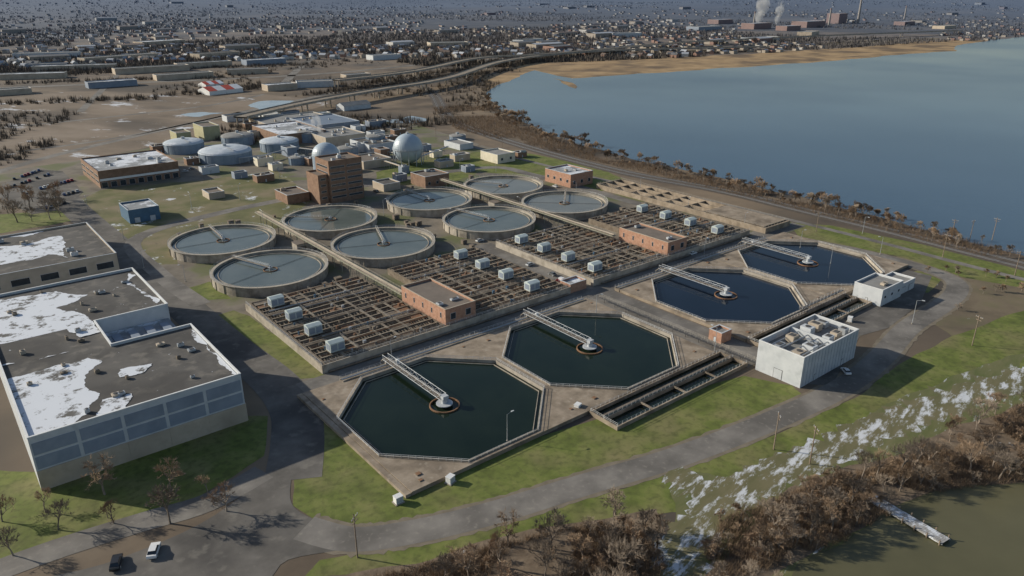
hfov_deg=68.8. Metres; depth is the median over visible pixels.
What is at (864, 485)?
bare tree
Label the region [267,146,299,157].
pipe run
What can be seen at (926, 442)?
bare tree
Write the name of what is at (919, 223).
bare tree
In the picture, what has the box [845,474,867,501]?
bare tree
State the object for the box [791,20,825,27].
factory
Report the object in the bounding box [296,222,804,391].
road
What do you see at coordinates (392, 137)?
utility building
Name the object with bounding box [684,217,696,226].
ventilation hood
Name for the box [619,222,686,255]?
gallery building
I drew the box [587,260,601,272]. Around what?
ventilation hood
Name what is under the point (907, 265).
pavement
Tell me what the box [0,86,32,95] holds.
warehouse
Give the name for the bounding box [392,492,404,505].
utility cabinet
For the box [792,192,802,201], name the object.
bare tree
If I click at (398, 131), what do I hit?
utility building
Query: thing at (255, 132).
utility building
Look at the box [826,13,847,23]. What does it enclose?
factory
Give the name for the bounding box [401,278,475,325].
gallery building
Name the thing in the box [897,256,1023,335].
field
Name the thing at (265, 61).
warehouse
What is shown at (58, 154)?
road
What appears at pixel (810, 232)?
grass
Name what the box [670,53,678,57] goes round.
house
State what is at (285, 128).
process hall
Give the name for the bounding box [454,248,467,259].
ventilation hood
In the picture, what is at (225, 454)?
grass
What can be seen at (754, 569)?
bare tree
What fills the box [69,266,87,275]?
window
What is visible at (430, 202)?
settling tank
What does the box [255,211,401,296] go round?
walkway
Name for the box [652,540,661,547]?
bare shrub
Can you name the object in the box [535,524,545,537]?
bare shrub
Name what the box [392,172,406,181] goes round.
utility building
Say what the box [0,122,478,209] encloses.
yard
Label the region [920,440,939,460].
bare tree
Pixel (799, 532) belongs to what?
bare shrub
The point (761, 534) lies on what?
bare tree
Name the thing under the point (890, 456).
bare tree
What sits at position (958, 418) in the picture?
bare tree
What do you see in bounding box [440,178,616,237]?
pipe bridge
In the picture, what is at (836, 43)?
reed strip
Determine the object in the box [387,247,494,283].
aeration basin
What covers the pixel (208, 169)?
utility building
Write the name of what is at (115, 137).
road
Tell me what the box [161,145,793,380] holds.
yard
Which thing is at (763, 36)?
warehouse
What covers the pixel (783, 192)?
bare tree
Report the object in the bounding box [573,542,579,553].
bare shrub
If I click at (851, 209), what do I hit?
bare tree
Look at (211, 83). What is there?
market hall
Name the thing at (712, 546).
bare shrub
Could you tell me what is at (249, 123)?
utility building
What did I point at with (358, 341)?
aeration basin
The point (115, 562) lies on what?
parked car
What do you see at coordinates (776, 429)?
utility pole
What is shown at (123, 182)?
window
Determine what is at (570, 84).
reed spit
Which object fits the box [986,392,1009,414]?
bare tree
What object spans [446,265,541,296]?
aeration basin
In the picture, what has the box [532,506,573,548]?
bare tree
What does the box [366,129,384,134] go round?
utility building
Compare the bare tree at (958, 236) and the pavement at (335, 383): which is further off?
the bare tree at (958, 236)
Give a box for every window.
[10,277,30,286]
[40,272,59,280]
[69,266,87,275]
[96,261,113,269]
[102,182,107,187]
[111,181,117,186]
[120,179,126,184]
[129,178,135,183]
[138,177,144,182]
[147,176,152,181]
[330,165,343,168]
[330,171,344,174]
[331,177,344,180]
[331,183,345,186]
[332,188,345,192]
[333,194,346,198]
[347,162,360,166]
[347,168,360,172]
[348,180,361,183]
[349,191,362,195]
[451,312,455,319]
[466,307,470,314]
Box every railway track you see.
[393,75,1023,263]
[432,97,1021,267]
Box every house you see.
[226,56,233,60]
[234,56,241,60]
[268,53,275,57]
[286,54,293,58]
[299,54,305,58]
[319,53,326,57]
[338,52,345,56]
[352,54,358,58]
[358,53,364,57]
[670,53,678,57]
[681,52,688,56]
[693,52,699,56]
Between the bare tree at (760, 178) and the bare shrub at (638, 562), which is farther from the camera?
the bare tree at (760, 178)
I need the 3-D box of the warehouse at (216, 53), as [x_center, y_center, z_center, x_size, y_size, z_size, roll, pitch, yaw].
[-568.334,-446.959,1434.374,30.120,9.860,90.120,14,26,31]
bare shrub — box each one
[483,554,495,570]
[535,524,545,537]
[569,561,578,575]
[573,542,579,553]
[580,555,593,570]
[588,530,597,539]
[593,535,608,544]
[595,542,605,552]
[608,521,624,530]
[615,513,629,525]
[626,563,634,572]
[632,558,644,573]
[635,528,646,543]
[639,547,652,562]
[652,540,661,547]
[652,548,663,560]
[698,539,709,552]
[708,542,721,555]
[714,508,725,518]
[714,537,722,543]
[723,532,735,540]
[732,501,741,511]
[732,521,741,530]
[743,532,759,545]
[751,547,766,562]
[752,540,764,553]
[762,536,769,546]
[762,542,773,558]
[765,550,774,561]
[768,521,779,537]
[769,528,783,543]
[772,532,787,548]
[780,491,789,502]
[784,551,793,564]
[791,531,803,545]
[804,529,818,545]
[815,482,823,492]
[816,494,826,509]
[816,510,826,521]
[821,467,833,483]
[825,513,839,525]
[826,532,837,542]
[827,465,841,471]
[839,499,847,511]
[840,523,850,535]
[848,487,858,498]
[868,469,877,480]
[875,494,884,504]
[949,451,962,463]
[957,457,967,465]
[969,470,980,481]
[980,464,990,473]
[1005,461,1020,475]
[1016,426,1023,438]
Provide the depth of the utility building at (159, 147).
592.89 m
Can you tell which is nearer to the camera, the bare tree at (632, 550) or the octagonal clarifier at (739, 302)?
the bare tree at (632, 550)
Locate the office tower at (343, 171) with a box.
[315,152,363,203]
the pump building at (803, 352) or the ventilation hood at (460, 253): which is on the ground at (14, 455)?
the pump building at (803, 352)
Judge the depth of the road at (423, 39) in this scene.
2004.90 m
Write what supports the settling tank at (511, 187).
on the yard at (196, 274)
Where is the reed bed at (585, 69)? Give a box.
[481,40,988,87]
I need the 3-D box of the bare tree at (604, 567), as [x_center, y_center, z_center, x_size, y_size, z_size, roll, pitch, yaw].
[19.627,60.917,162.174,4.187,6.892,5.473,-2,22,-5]
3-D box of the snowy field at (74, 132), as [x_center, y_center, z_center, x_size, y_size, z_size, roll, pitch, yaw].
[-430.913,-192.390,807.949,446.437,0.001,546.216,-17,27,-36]
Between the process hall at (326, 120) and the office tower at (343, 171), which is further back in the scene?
the process hall at (326, 120)
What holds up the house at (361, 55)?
on the ground at (14, 455)
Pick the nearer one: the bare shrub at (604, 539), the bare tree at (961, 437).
the bare shrub at (604, 539)
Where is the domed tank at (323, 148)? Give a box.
[312,142,338,169]
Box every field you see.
[0,90,334,169]
[32,33,117,39]
[670,354,1023,575]
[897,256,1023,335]
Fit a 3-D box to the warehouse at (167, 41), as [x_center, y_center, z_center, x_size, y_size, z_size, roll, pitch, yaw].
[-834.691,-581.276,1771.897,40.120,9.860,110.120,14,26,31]
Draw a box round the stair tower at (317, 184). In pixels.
[306,169,329,204]
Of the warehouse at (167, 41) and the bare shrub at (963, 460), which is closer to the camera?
the bare shrub at (963, 460)
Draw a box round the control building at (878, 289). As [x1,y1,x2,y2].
[852,272,903,306]
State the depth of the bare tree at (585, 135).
616.30 m
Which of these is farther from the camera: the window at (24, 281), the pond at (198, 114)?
the pond at (198, 114)
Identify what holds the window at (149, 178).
in the laboratory building at (112, 170)
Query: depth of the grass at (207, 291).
319.63 m
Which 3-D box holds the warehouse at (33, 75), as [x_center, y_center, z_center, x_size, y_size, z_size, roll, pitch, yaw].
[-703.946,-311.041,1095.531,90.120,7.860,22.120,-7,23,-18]
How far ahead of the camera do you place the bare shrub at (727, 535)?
173.91 m
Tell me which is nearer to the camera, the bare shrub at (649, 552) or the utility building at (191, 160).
the bare shrub at (649, 552)
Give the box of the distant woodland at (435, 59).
[0,0,1023,74]
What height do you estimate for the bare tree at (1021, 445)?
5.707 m
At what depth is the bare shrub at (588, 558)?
165.07 m
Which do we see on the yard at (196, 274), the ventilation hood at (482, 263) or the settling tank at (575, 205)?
the settling tank at (575, 205)
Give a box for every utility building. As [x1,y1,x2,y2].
[149,143,163,152]
[183,156,199,165]
[198,164,219,174]
[231,170,247,178]
[242,122,255,128]
[247,130,259,137]
[252,171,274,182]
[253,155,273,166]
[268,161,283,170]
[276,109,299,113]
[281,145,296,156]
[304,156,312,165]
[317,111,330,113]
[350,124,365,131]
[350,142,364,152]
[365,119,386,126]
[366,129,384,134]
[374,146,389,156]
[385,134,397,140]
[386,116,425,122]
[390,128,405,134]
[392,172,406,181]
[398,164,408,172]
[422,143,431,150]
[429,149,441,157]
[434,158,453,167]
[450,152,469,161]
[461,164,474,172]
[513,150,526,157]
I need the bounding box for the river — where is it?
[792,482,1023,575]
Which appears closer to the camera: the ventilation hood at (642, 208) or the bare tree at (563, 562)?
the bare tree at (563, 562)
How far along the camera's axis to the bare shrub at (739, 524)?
177.40 m
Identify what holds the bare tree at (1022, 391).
on the ground at (14, 455)
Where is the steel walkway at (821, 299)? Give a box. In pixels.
[799,287,843,310]
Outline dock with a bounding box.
[867,493,949,545]
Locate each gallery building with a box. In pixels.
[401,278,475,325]
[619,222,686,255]
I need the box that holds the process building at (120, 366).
[0,267,247,489]
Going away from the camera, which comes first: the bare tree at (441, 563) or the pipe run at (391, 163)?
the bare tree at (441, 563)
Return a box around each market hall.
[197,84,242,95]
[198,80,223,86]
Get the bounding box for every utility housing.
[227,219,233,223]
[333,276,341,281]
[392,214,399,219]
[415,220,421,225]
[461,239,466,243]
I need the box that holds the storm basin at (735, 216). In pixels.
[596,177,789,233]
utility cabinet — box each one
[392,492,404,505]
[444,473,456,485]
[574,402,581,407]
[846,315,852,322]
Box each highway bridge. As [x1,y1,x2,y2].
[233,46,769,125]
[332,30,961,86]
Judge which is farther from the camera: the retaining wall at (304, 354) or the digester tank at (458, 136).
the digester tank at (458, 136)
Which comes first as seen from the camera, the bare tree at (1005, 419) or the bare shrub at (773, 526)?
the bare shrub at (773, 526)
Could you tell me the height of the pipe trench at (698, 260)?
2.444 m
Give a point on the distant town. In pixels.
(162, 34)
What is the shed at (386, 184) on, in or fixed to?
on the yard at (196, 274)
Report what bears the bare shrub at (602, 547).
on the ground at (14, 455)
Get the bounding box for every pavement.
[297,393,411,497]
[302,298,589,395]
[615,232,786,291]
[787,233,908,266]
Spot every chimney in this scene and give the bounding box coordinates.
[828,8,831,24]
[856,0,861,22]
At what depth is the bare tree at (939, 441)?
202.76 m
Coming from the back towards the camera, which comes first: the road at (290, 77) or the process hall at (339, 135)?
the road at (290, 77)
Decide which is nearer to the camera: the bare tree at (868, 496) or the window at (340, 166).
the bare tree at (868, 496)
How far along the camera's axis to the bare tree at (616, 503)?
176.25 m
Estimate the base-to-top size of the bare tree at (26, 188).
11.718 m
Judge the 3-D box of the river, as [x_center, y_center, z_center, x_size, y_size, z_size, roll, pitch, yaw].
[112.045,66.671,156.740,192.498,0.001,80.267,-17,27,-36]
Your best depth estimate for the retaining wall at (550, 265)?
351.91 m
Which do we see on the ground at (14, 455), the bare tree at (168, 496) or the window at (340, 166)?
the bare tree at (168, 496)
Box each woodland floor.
[343,509,665,575]
[705,404,1023,575]
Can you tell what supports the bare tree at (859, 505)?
on the ground at (14, 455)
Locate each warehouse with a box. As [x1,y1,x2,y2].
[0,71,67,79]
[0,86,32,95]
[0,222,119,293]
[12,51,80,57]
[24,62,68,68]
[31,63,117,71]
[77,52,157,60]
[84,78,137,88]
[112,64,189,74]
[132,39,185,45]
[152,71,213,80]
[174,60,232,68]
[190,50,239,58]
[222,112,256,121]
[227,67,267,74]
[241,57,285,64]
[261,82,297,91]
[296,79,335,87]
[340,72,370,77]
[366,53,400,60]
[427,41,468,46]
[513,38,542,41]
[611,32,641,36]
[686,25,721,30]
[741,36,779,40]
[797,30,818,35]
[932,25,956,28]
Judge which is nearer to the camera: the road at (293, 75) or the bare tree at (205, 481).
the bare tree at (205, 481)
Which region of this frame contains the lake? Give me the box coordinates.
[487,37,1023,255]
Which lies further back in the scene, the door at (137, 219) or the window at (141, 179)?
the window at (141, 179)
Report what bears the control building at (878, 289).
on the ground at (14, 455)
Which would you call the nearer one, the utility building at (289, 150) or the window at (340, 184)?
the window at (340, 184)
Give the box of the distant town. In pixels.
[0,0,1023,60]
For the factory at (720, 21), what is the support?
on the ground at (14, 455)
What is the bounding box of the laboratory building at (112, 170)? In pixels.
[80,149,179,187]
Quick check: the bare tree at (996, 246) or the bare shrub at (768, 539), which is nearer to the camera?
the bare shrub at (768, 539)
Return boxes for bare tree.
[0,183,13,205]
[0,198,8,213]
[0,199,23,221]
[0,494,15,521]
[0,524,22,555]
[14,184,23,196]
[18,184,33,201]
[21,190,34,209]
[23,207,35,219]
[34,486,50,511]
[35,197,57,219]
[37,191,47,204]
[38,498,74,529]
[42,189,62,209]
[46,179,62,191]
[47,198,64,216]
[49,196,64,212]
[80,452,116,494]
[96,499,119,524]
[143,481,180,523]
[154,456,185,490]
[194,474,209,491]
[200,480,235,511]
[431,550,458,575]
[444,541,482,575]
[488,528,514,567]
[494,506,522,545]
[496,558,518,575]
[516,109,526,120]
[527,535,568,575]
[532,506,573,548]
[541,544,558,566]
[550,513,566,532]
[551,556,578,575]
[563,532,593,563]
[577,132,589,141]
[578,558,591,575]
[579,516,602,536]
[586,563,631,575]
[593,553,609,575]
[595,517,626,561]
[600,486,627,527]
[605,534,647,574]
[617,566,634,575]
[620,543,646,561]
[623,513,649,546]
[636,507,654,530]
[637,513,670,545]
[673,161,682,173]
[700,170,706,184]
[707,561,727,575]
[708,169,716,177]
[730,178,739,186]
[738,178,746,190]
[742,559,764,575]
[750,516,768,547]
[751,495,798,535]
[754,176,762,187]
[756,179,767,192]
[769,570,782,575]
[776,190,787,202]
[780,491,807,522]
[785,521,806,544]
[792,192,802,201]
[799,473,826,503]
[801,491,820,511]
[804,505,829,533]
[805,192,816,206]
[816,191,825,204]
[819,485,850,509]
[819,496,841,532]
[821,196,832,212]
[824,467,854,499]
[830,195,840,208]
[834,201,846,214]
[842,500,869,524]
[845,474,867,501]
[847,205,857,217]
[853,204,861,214]
[853,450,882,478]
[858,202,868,213]
[858,491,877,513]
[859,478,873,496]
[870,215,877,224]
[874,448,899,478]
[875,473,894,493]
[882,486,897,500]
[888,441,921,473]
[894,464,921,491]
[895,214,906,227]
[904,434,939,468]
[908,465,935,485]
[916,221,923,229]
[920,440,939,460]
[925,437,952,458]
[927,458,951,483]
[928,227,938,238]
[942,461,955,470]
[943,419,962,440]
[948,227,959,239]
[950,412,965,428]
[953,233,963,247]
[954,439,988,471]
[955,432,970,448]
[963,425,1000,453]
[966,408,989,431]
[972,395,1000,423]
[985,437,1009,467]
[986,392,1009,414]
[986,423,1003,441]
[990,449,1023,481]
[993,244,1001,256]
[994,411,1016,431]
[1007,244,1014,255]
[1009,442,1023,458]
[1009,446,1023,462]
[1013,388,1023,405]
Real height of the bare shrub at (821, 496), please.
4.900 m
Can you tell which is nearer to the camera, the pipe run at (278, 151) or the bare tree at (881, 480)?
the bare tree at (881, 480)
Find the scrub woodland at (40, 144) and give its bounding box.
[0,43,885,164]
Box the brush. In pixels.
[370,104,1023,575]
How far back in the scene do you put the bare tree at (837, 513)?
176.98 m
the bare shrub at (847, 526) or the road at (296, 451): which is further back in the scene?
the road at (296, 451)
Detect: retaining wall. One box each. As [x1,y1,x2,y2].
[245,284,570,373]
[496,228,749,285]
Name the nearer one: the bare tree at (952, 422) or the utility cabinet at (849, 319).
the bare tree at (952, 422)
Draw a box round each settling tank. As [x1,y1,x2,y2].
[167,222,275,263]
[209,247,328,297]
[279,203,377,238]
[331,225,434,267]
[386,186,471,216]
[442,204,535,239]
[463,173,542,200]
[521,189,607,220]
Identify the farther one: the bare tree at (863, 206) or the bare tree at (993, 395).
the bare tree at (863, 206)
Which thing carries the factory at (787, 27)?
on the ground at (14, 455)
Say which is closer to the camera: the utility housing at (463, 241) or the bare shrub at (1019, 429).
the bare shrub at (1019, 429)
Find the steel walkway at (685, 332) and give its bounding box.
[599,295,756,363]
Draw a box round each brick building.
[202,187,224,199]
[274,186,309,204]
[410,168,448,187]
[545,164,592,187]
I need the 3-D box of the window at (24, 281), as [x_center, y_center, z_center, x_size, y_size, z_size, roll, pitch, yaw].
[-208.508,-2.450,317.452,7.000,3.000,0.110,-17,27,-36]
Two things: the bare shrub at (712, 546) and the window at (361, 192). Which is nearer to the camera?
the bare shrub at (712, 546)
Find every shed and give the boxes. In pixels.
[119,198,160,223]
[257,112,282,116]
[372,178,400,191]
[444,138,472,149]
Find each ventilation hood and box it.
[267,294,284,307]
[284,307,302,321]
[304,321,322,336]
[325,337,344,353]
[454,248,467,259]
[475,258,489,269]
[498,268,513,280]
[515,233,527,243]
[524,279,539,292]
[537,242,550,252]
[561,251,574,262]
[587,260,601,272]
[636,204,647,212]
[660,210,671,219]
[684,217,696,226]
[711,224,723,234]
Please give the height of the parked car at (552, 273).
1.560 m
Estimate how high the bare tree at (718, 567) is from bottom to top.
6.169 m
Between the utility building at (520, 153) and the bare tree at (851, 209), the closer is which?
the bare tree at (851, 209)
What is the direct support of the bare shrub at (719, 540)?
on the ground at (14, 455)
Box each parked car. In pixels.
[109,553,122,571]
[146,541,160,558]
[525,262,534,266]
[547,271,556,275]
[840,367,851,374]
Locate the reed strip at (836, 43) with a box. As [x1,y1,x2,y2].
[678,38,937,51]
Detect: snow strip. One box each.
[660,466,735,510]
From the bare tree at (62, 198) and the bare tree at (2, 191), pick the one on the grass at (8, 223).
the bare tree at (62, 198)
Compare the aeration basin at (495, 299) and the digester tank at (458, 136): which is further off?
the digester tank at (458, 136)
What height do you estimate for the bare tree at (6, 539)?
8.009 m
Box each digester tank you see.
[163,136,204,154]
[198,143,252,164]
[220,130,254,145]
[259,135,298,152]
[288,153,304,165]
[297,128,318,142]
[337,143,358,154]
[365,132,384,139]
[449,132,465,139]
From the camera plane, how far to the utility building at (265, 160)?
549.83 m
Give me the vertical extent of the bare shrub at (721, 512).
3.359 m
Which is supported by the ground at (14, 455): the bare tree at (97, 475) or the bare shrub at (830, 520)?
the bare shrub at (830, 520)
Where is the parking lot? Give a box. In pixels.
[0,170,82,213]
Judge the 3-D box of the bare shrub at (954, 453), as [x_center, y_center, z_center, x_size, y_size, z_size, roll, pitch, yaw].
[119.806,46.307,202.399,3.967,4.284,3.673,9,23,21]
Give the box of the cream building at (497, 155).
[480,148,514,163]
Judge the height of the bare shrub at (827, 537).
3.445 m
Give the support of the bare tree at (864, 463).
on the ground at (14, 455)
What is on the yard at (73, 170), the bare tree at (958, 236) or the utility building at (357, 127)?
the utility building at (357, 127)
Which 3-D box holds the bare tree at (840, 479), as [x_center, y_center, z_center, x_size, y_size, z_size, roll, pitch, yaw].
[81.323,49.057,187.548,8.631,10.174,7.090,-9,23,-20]
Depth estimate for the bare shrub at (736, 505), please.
182.45 m
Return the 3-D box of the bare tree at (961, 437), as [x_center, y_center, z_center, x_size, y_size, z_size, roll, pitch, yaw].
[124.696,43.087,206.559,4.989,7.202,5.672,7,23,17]
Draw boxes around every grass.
[0,211,69,232]
[0,470,137,557]
[56,416,267,522]
[82,171,310,264]
[190,282,230,299]
[219,310,323,378]
[293,376,800,523]
[306,311,1023,575]
[376,150,624,190]
[794,223,1023,286]
[914,271,939,292]
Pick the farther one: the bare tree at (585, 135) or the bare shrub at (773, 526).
the bare tree at (585, 135)
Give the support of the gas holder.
on the grass at (475, 159)
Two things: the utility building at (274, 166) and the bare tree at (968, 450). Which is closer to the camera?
the bare tree at (968, 450)
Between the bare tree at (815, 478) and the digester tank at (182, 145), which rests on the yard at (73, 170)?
the digester tank at (182, 145)
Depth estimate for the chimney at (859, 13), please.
2851.67 m
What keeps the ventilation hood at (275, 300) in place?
on the aeration basin at (320, 293)
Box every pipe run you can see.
[239,154,271,163]
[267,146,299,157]
[382,160,400,170]
[419,146,448,159]
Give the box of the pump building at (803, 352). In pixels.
[755,314,858,387]
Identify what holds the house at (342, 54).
on the ground at (14, 455)
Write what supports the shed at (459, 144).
on the yard at (73, 170)
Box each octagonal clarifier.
[306,341,587,494]
[468,300,715,413]
[620,259,834,341]
[712,234,905,297]
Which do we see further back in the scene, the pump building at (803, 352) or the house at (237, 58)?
the house at (237, 58)
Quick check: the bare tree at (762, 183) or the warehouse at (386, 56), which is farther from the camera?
the warehouse at (386, 56)
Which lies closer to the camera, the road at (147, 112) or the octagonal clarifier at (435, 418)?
the octagonal clarifier at (435, 418)
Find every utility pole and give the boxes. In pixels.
[351,513,357,557]
[773,411,780,449]
[809,425,818,463]
[972,315,982,345]
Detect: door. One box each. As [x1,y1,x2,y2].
[134,217,140,222]
[772,367,781,379]
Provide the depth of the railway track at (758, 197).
466.46 m
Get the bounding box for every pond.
[181,112,218,116]
[248,100,292,108]
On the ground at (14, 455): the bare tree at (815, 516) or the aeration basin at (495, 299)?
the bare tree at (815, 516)
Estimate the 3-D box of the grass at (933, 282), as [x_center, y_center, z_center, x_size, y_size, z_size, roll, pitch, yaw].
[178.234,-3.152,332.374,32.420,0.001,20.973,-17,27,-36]
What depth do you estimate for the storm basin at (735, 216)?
439.81 m
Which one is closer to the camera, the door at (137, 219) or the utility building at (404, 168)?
the door at (137, 219)
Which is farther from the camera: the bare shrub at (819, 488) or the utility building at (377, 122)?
the utility building at (377, 122)
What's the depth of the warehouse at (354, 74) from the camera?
1090.43 m
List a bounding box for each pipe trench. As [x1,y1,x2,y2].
[328,293,584,381]
[601,235,766,288]
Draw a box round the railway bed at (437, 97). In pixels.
[388,75,1023,270]
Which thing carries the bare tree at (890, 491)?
on the ground at (14, 455)
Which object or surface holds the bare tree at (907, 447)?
on the ground at (14, 455)
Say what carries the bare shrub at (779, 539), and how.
on the snow field at (987, 370)
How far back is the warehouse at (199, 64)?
1251.65 m
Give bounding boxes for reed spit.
[558,79,576,88]
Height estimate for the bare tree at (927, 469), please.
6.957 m
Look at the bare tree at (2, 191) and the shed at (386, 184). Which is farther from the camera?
the shed at (386, 184)
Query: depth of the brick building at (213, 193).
464.56 m
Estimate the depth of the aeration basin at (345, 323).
285.40 m
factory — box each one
[707,19,732,23]
[741,22,771,28]
[776,25,800,30]
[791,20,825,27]
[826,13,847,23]
[894,21,914,25]
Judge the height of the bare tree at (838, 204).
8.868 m
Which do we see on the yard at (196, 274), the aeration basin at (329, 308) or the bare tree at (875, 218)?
the aeration basin at (329, 308)
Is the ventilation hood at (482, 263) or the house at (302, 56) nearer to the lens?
the ventilation hood at (482, 263)
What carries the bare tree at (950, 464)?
on the ground at (14, 455)
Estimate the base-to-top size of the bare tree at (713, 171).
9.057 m
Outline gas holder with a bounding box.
[392,132,423,166]
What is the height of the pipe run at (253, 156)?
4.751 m
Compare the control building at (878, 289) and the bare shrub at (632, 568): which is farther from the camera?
the control building at (878, 289)
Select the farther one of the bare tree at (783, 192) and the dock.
the bare tree at (783, 192)
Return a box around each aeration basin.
[249,276,376,318]
[266,287,397,332]
[284,299,419,348]
[303,311,444,364]
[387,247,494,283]
[407,256,517,284]
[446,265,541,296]
[470,275,568,315]
[498,223,590,249]
[519,231,613,258]
[542,238,639,267]
[567,247,666,278]
[588,204,669,230]
[611,209,692,232]
[653,216,718,234]
[679,223,745,249]
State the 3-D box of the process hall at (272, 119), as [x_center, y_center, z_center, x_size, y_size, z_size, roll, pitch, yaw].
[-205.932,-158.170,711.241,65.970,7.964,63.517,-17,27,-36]
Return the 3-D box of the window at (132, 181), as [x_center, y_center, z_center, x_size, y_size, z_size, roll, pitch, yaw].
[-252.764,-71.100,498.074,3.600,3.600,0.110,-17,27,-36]
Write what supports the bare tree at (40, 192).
on the ground at (14, 455)
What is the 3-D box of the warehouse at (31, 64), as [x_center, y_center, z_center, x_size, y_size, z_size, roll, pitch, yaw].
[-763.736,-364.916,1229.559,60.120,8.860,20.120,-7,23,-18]
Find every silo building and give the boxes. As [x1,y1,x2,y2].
[170,129,190,138]
[193,121,220,140]
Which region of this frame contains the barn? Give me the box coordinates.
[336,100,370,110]
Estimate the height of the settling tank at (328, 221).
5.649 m
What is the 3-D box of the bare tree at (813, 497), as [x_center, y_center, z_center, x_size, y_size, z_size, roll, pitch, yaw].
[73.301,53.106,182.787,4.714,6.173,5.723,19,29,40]
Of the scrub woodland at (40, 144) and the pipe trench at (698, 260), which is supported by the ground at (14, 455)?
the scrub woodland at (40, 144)
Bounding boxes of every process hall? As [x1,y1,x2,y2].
[249,111,321,124]
[252,120,325,142]
[290,114,358,127]
[312,126,365,145]
[350,137,393,152]
[356,152,391,168]
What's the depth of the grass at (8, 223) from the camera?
419.61 m
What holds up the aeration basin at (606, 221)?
on the yard at (196, 274)
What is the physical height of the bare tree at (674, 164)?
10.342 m
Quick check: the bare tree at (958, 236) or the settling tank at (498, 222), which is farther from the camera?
the settling tank at (498, 222)
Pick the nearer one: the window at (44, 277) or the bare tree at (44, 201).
the window at (44, 277)
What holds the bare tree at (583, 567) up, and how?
on the ground at (14, 455)
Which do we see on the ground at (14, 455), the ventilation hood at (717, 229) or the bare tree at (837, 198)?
the bare tree at (837, 198)
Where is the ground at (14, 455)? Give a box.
[0,29,1023,575]
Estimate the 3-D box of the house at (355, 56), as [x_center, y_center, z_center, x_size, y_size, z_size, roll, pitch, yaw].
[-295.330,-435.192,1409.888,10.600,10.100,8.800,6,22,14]
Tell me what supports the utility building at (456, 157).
on the grass at (475, 159)
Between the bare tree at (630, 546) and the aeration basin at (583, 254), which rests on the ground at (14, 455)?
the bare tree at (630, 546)
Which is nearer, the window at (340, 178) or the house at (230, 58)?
the window at (340, 178)
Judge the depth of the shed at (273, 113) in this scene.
745.63 m
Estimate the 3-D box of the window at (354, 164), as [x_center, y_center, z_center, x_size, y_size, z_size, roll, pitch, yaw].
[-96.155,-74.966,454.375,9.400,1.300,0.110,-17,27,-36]
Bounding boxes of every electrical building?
[560,275,586,292]
[708,324,731,343]
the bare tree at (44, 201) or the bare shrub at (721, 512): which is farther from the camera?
the bare tree at (44, 201)
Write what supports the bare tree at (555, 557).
on the ground at (14, 455)
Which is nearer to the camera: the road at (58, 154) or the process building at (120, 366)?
the process building at (120, 366)
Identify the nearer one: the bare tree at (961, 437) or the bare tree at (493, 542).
the bare tree at (493, 542)
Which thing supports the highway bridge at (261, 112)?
on the ground at (14, 455)
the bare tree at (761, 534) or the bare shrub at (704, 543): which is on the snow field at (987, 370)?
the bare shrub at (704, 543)
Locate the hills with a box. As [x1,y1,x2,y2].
[0,0,1023,35]
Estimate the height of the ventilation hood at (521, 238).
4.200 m
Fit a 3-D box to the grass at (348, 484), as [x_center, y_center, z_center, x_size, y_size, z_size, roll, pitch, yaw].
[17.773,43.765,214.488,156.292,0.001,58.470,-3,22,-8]
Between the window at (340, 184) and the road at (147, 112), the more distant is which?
the road at (147, 112)
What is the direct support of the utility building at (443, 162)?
on the grass at (475, 159)
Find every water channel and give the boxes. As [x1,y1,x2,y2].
[589,350,747,430]
[746,293,871,345]
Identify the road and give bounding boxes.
[0,33,779,54]
[0,35,965,87]
[0,65,477,172]
[0,467,272,575]
[4,94,265,127]
[9,30,327,39]
[15,112,240,151]
[60,196,323,482]
[76,33,153,111]
[123,166,753,306]
[282,30,341,81]
[294,231,968,551]
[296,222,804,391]
[466,243,757,367]
[473,146,1023,280]
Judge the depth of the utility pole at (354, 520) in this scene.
167.42 m
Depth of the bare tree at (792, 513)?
173.30 m
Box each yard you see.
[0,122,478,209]
[55,480,334,575]
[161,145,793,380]
[808,269,931,384]
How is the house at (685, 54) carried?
on the ground at (14, 455)
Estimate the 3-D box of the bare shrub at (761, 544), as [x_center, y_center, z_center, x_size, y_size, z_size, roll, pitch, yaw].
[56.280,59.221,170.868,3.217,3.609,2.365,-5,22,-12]

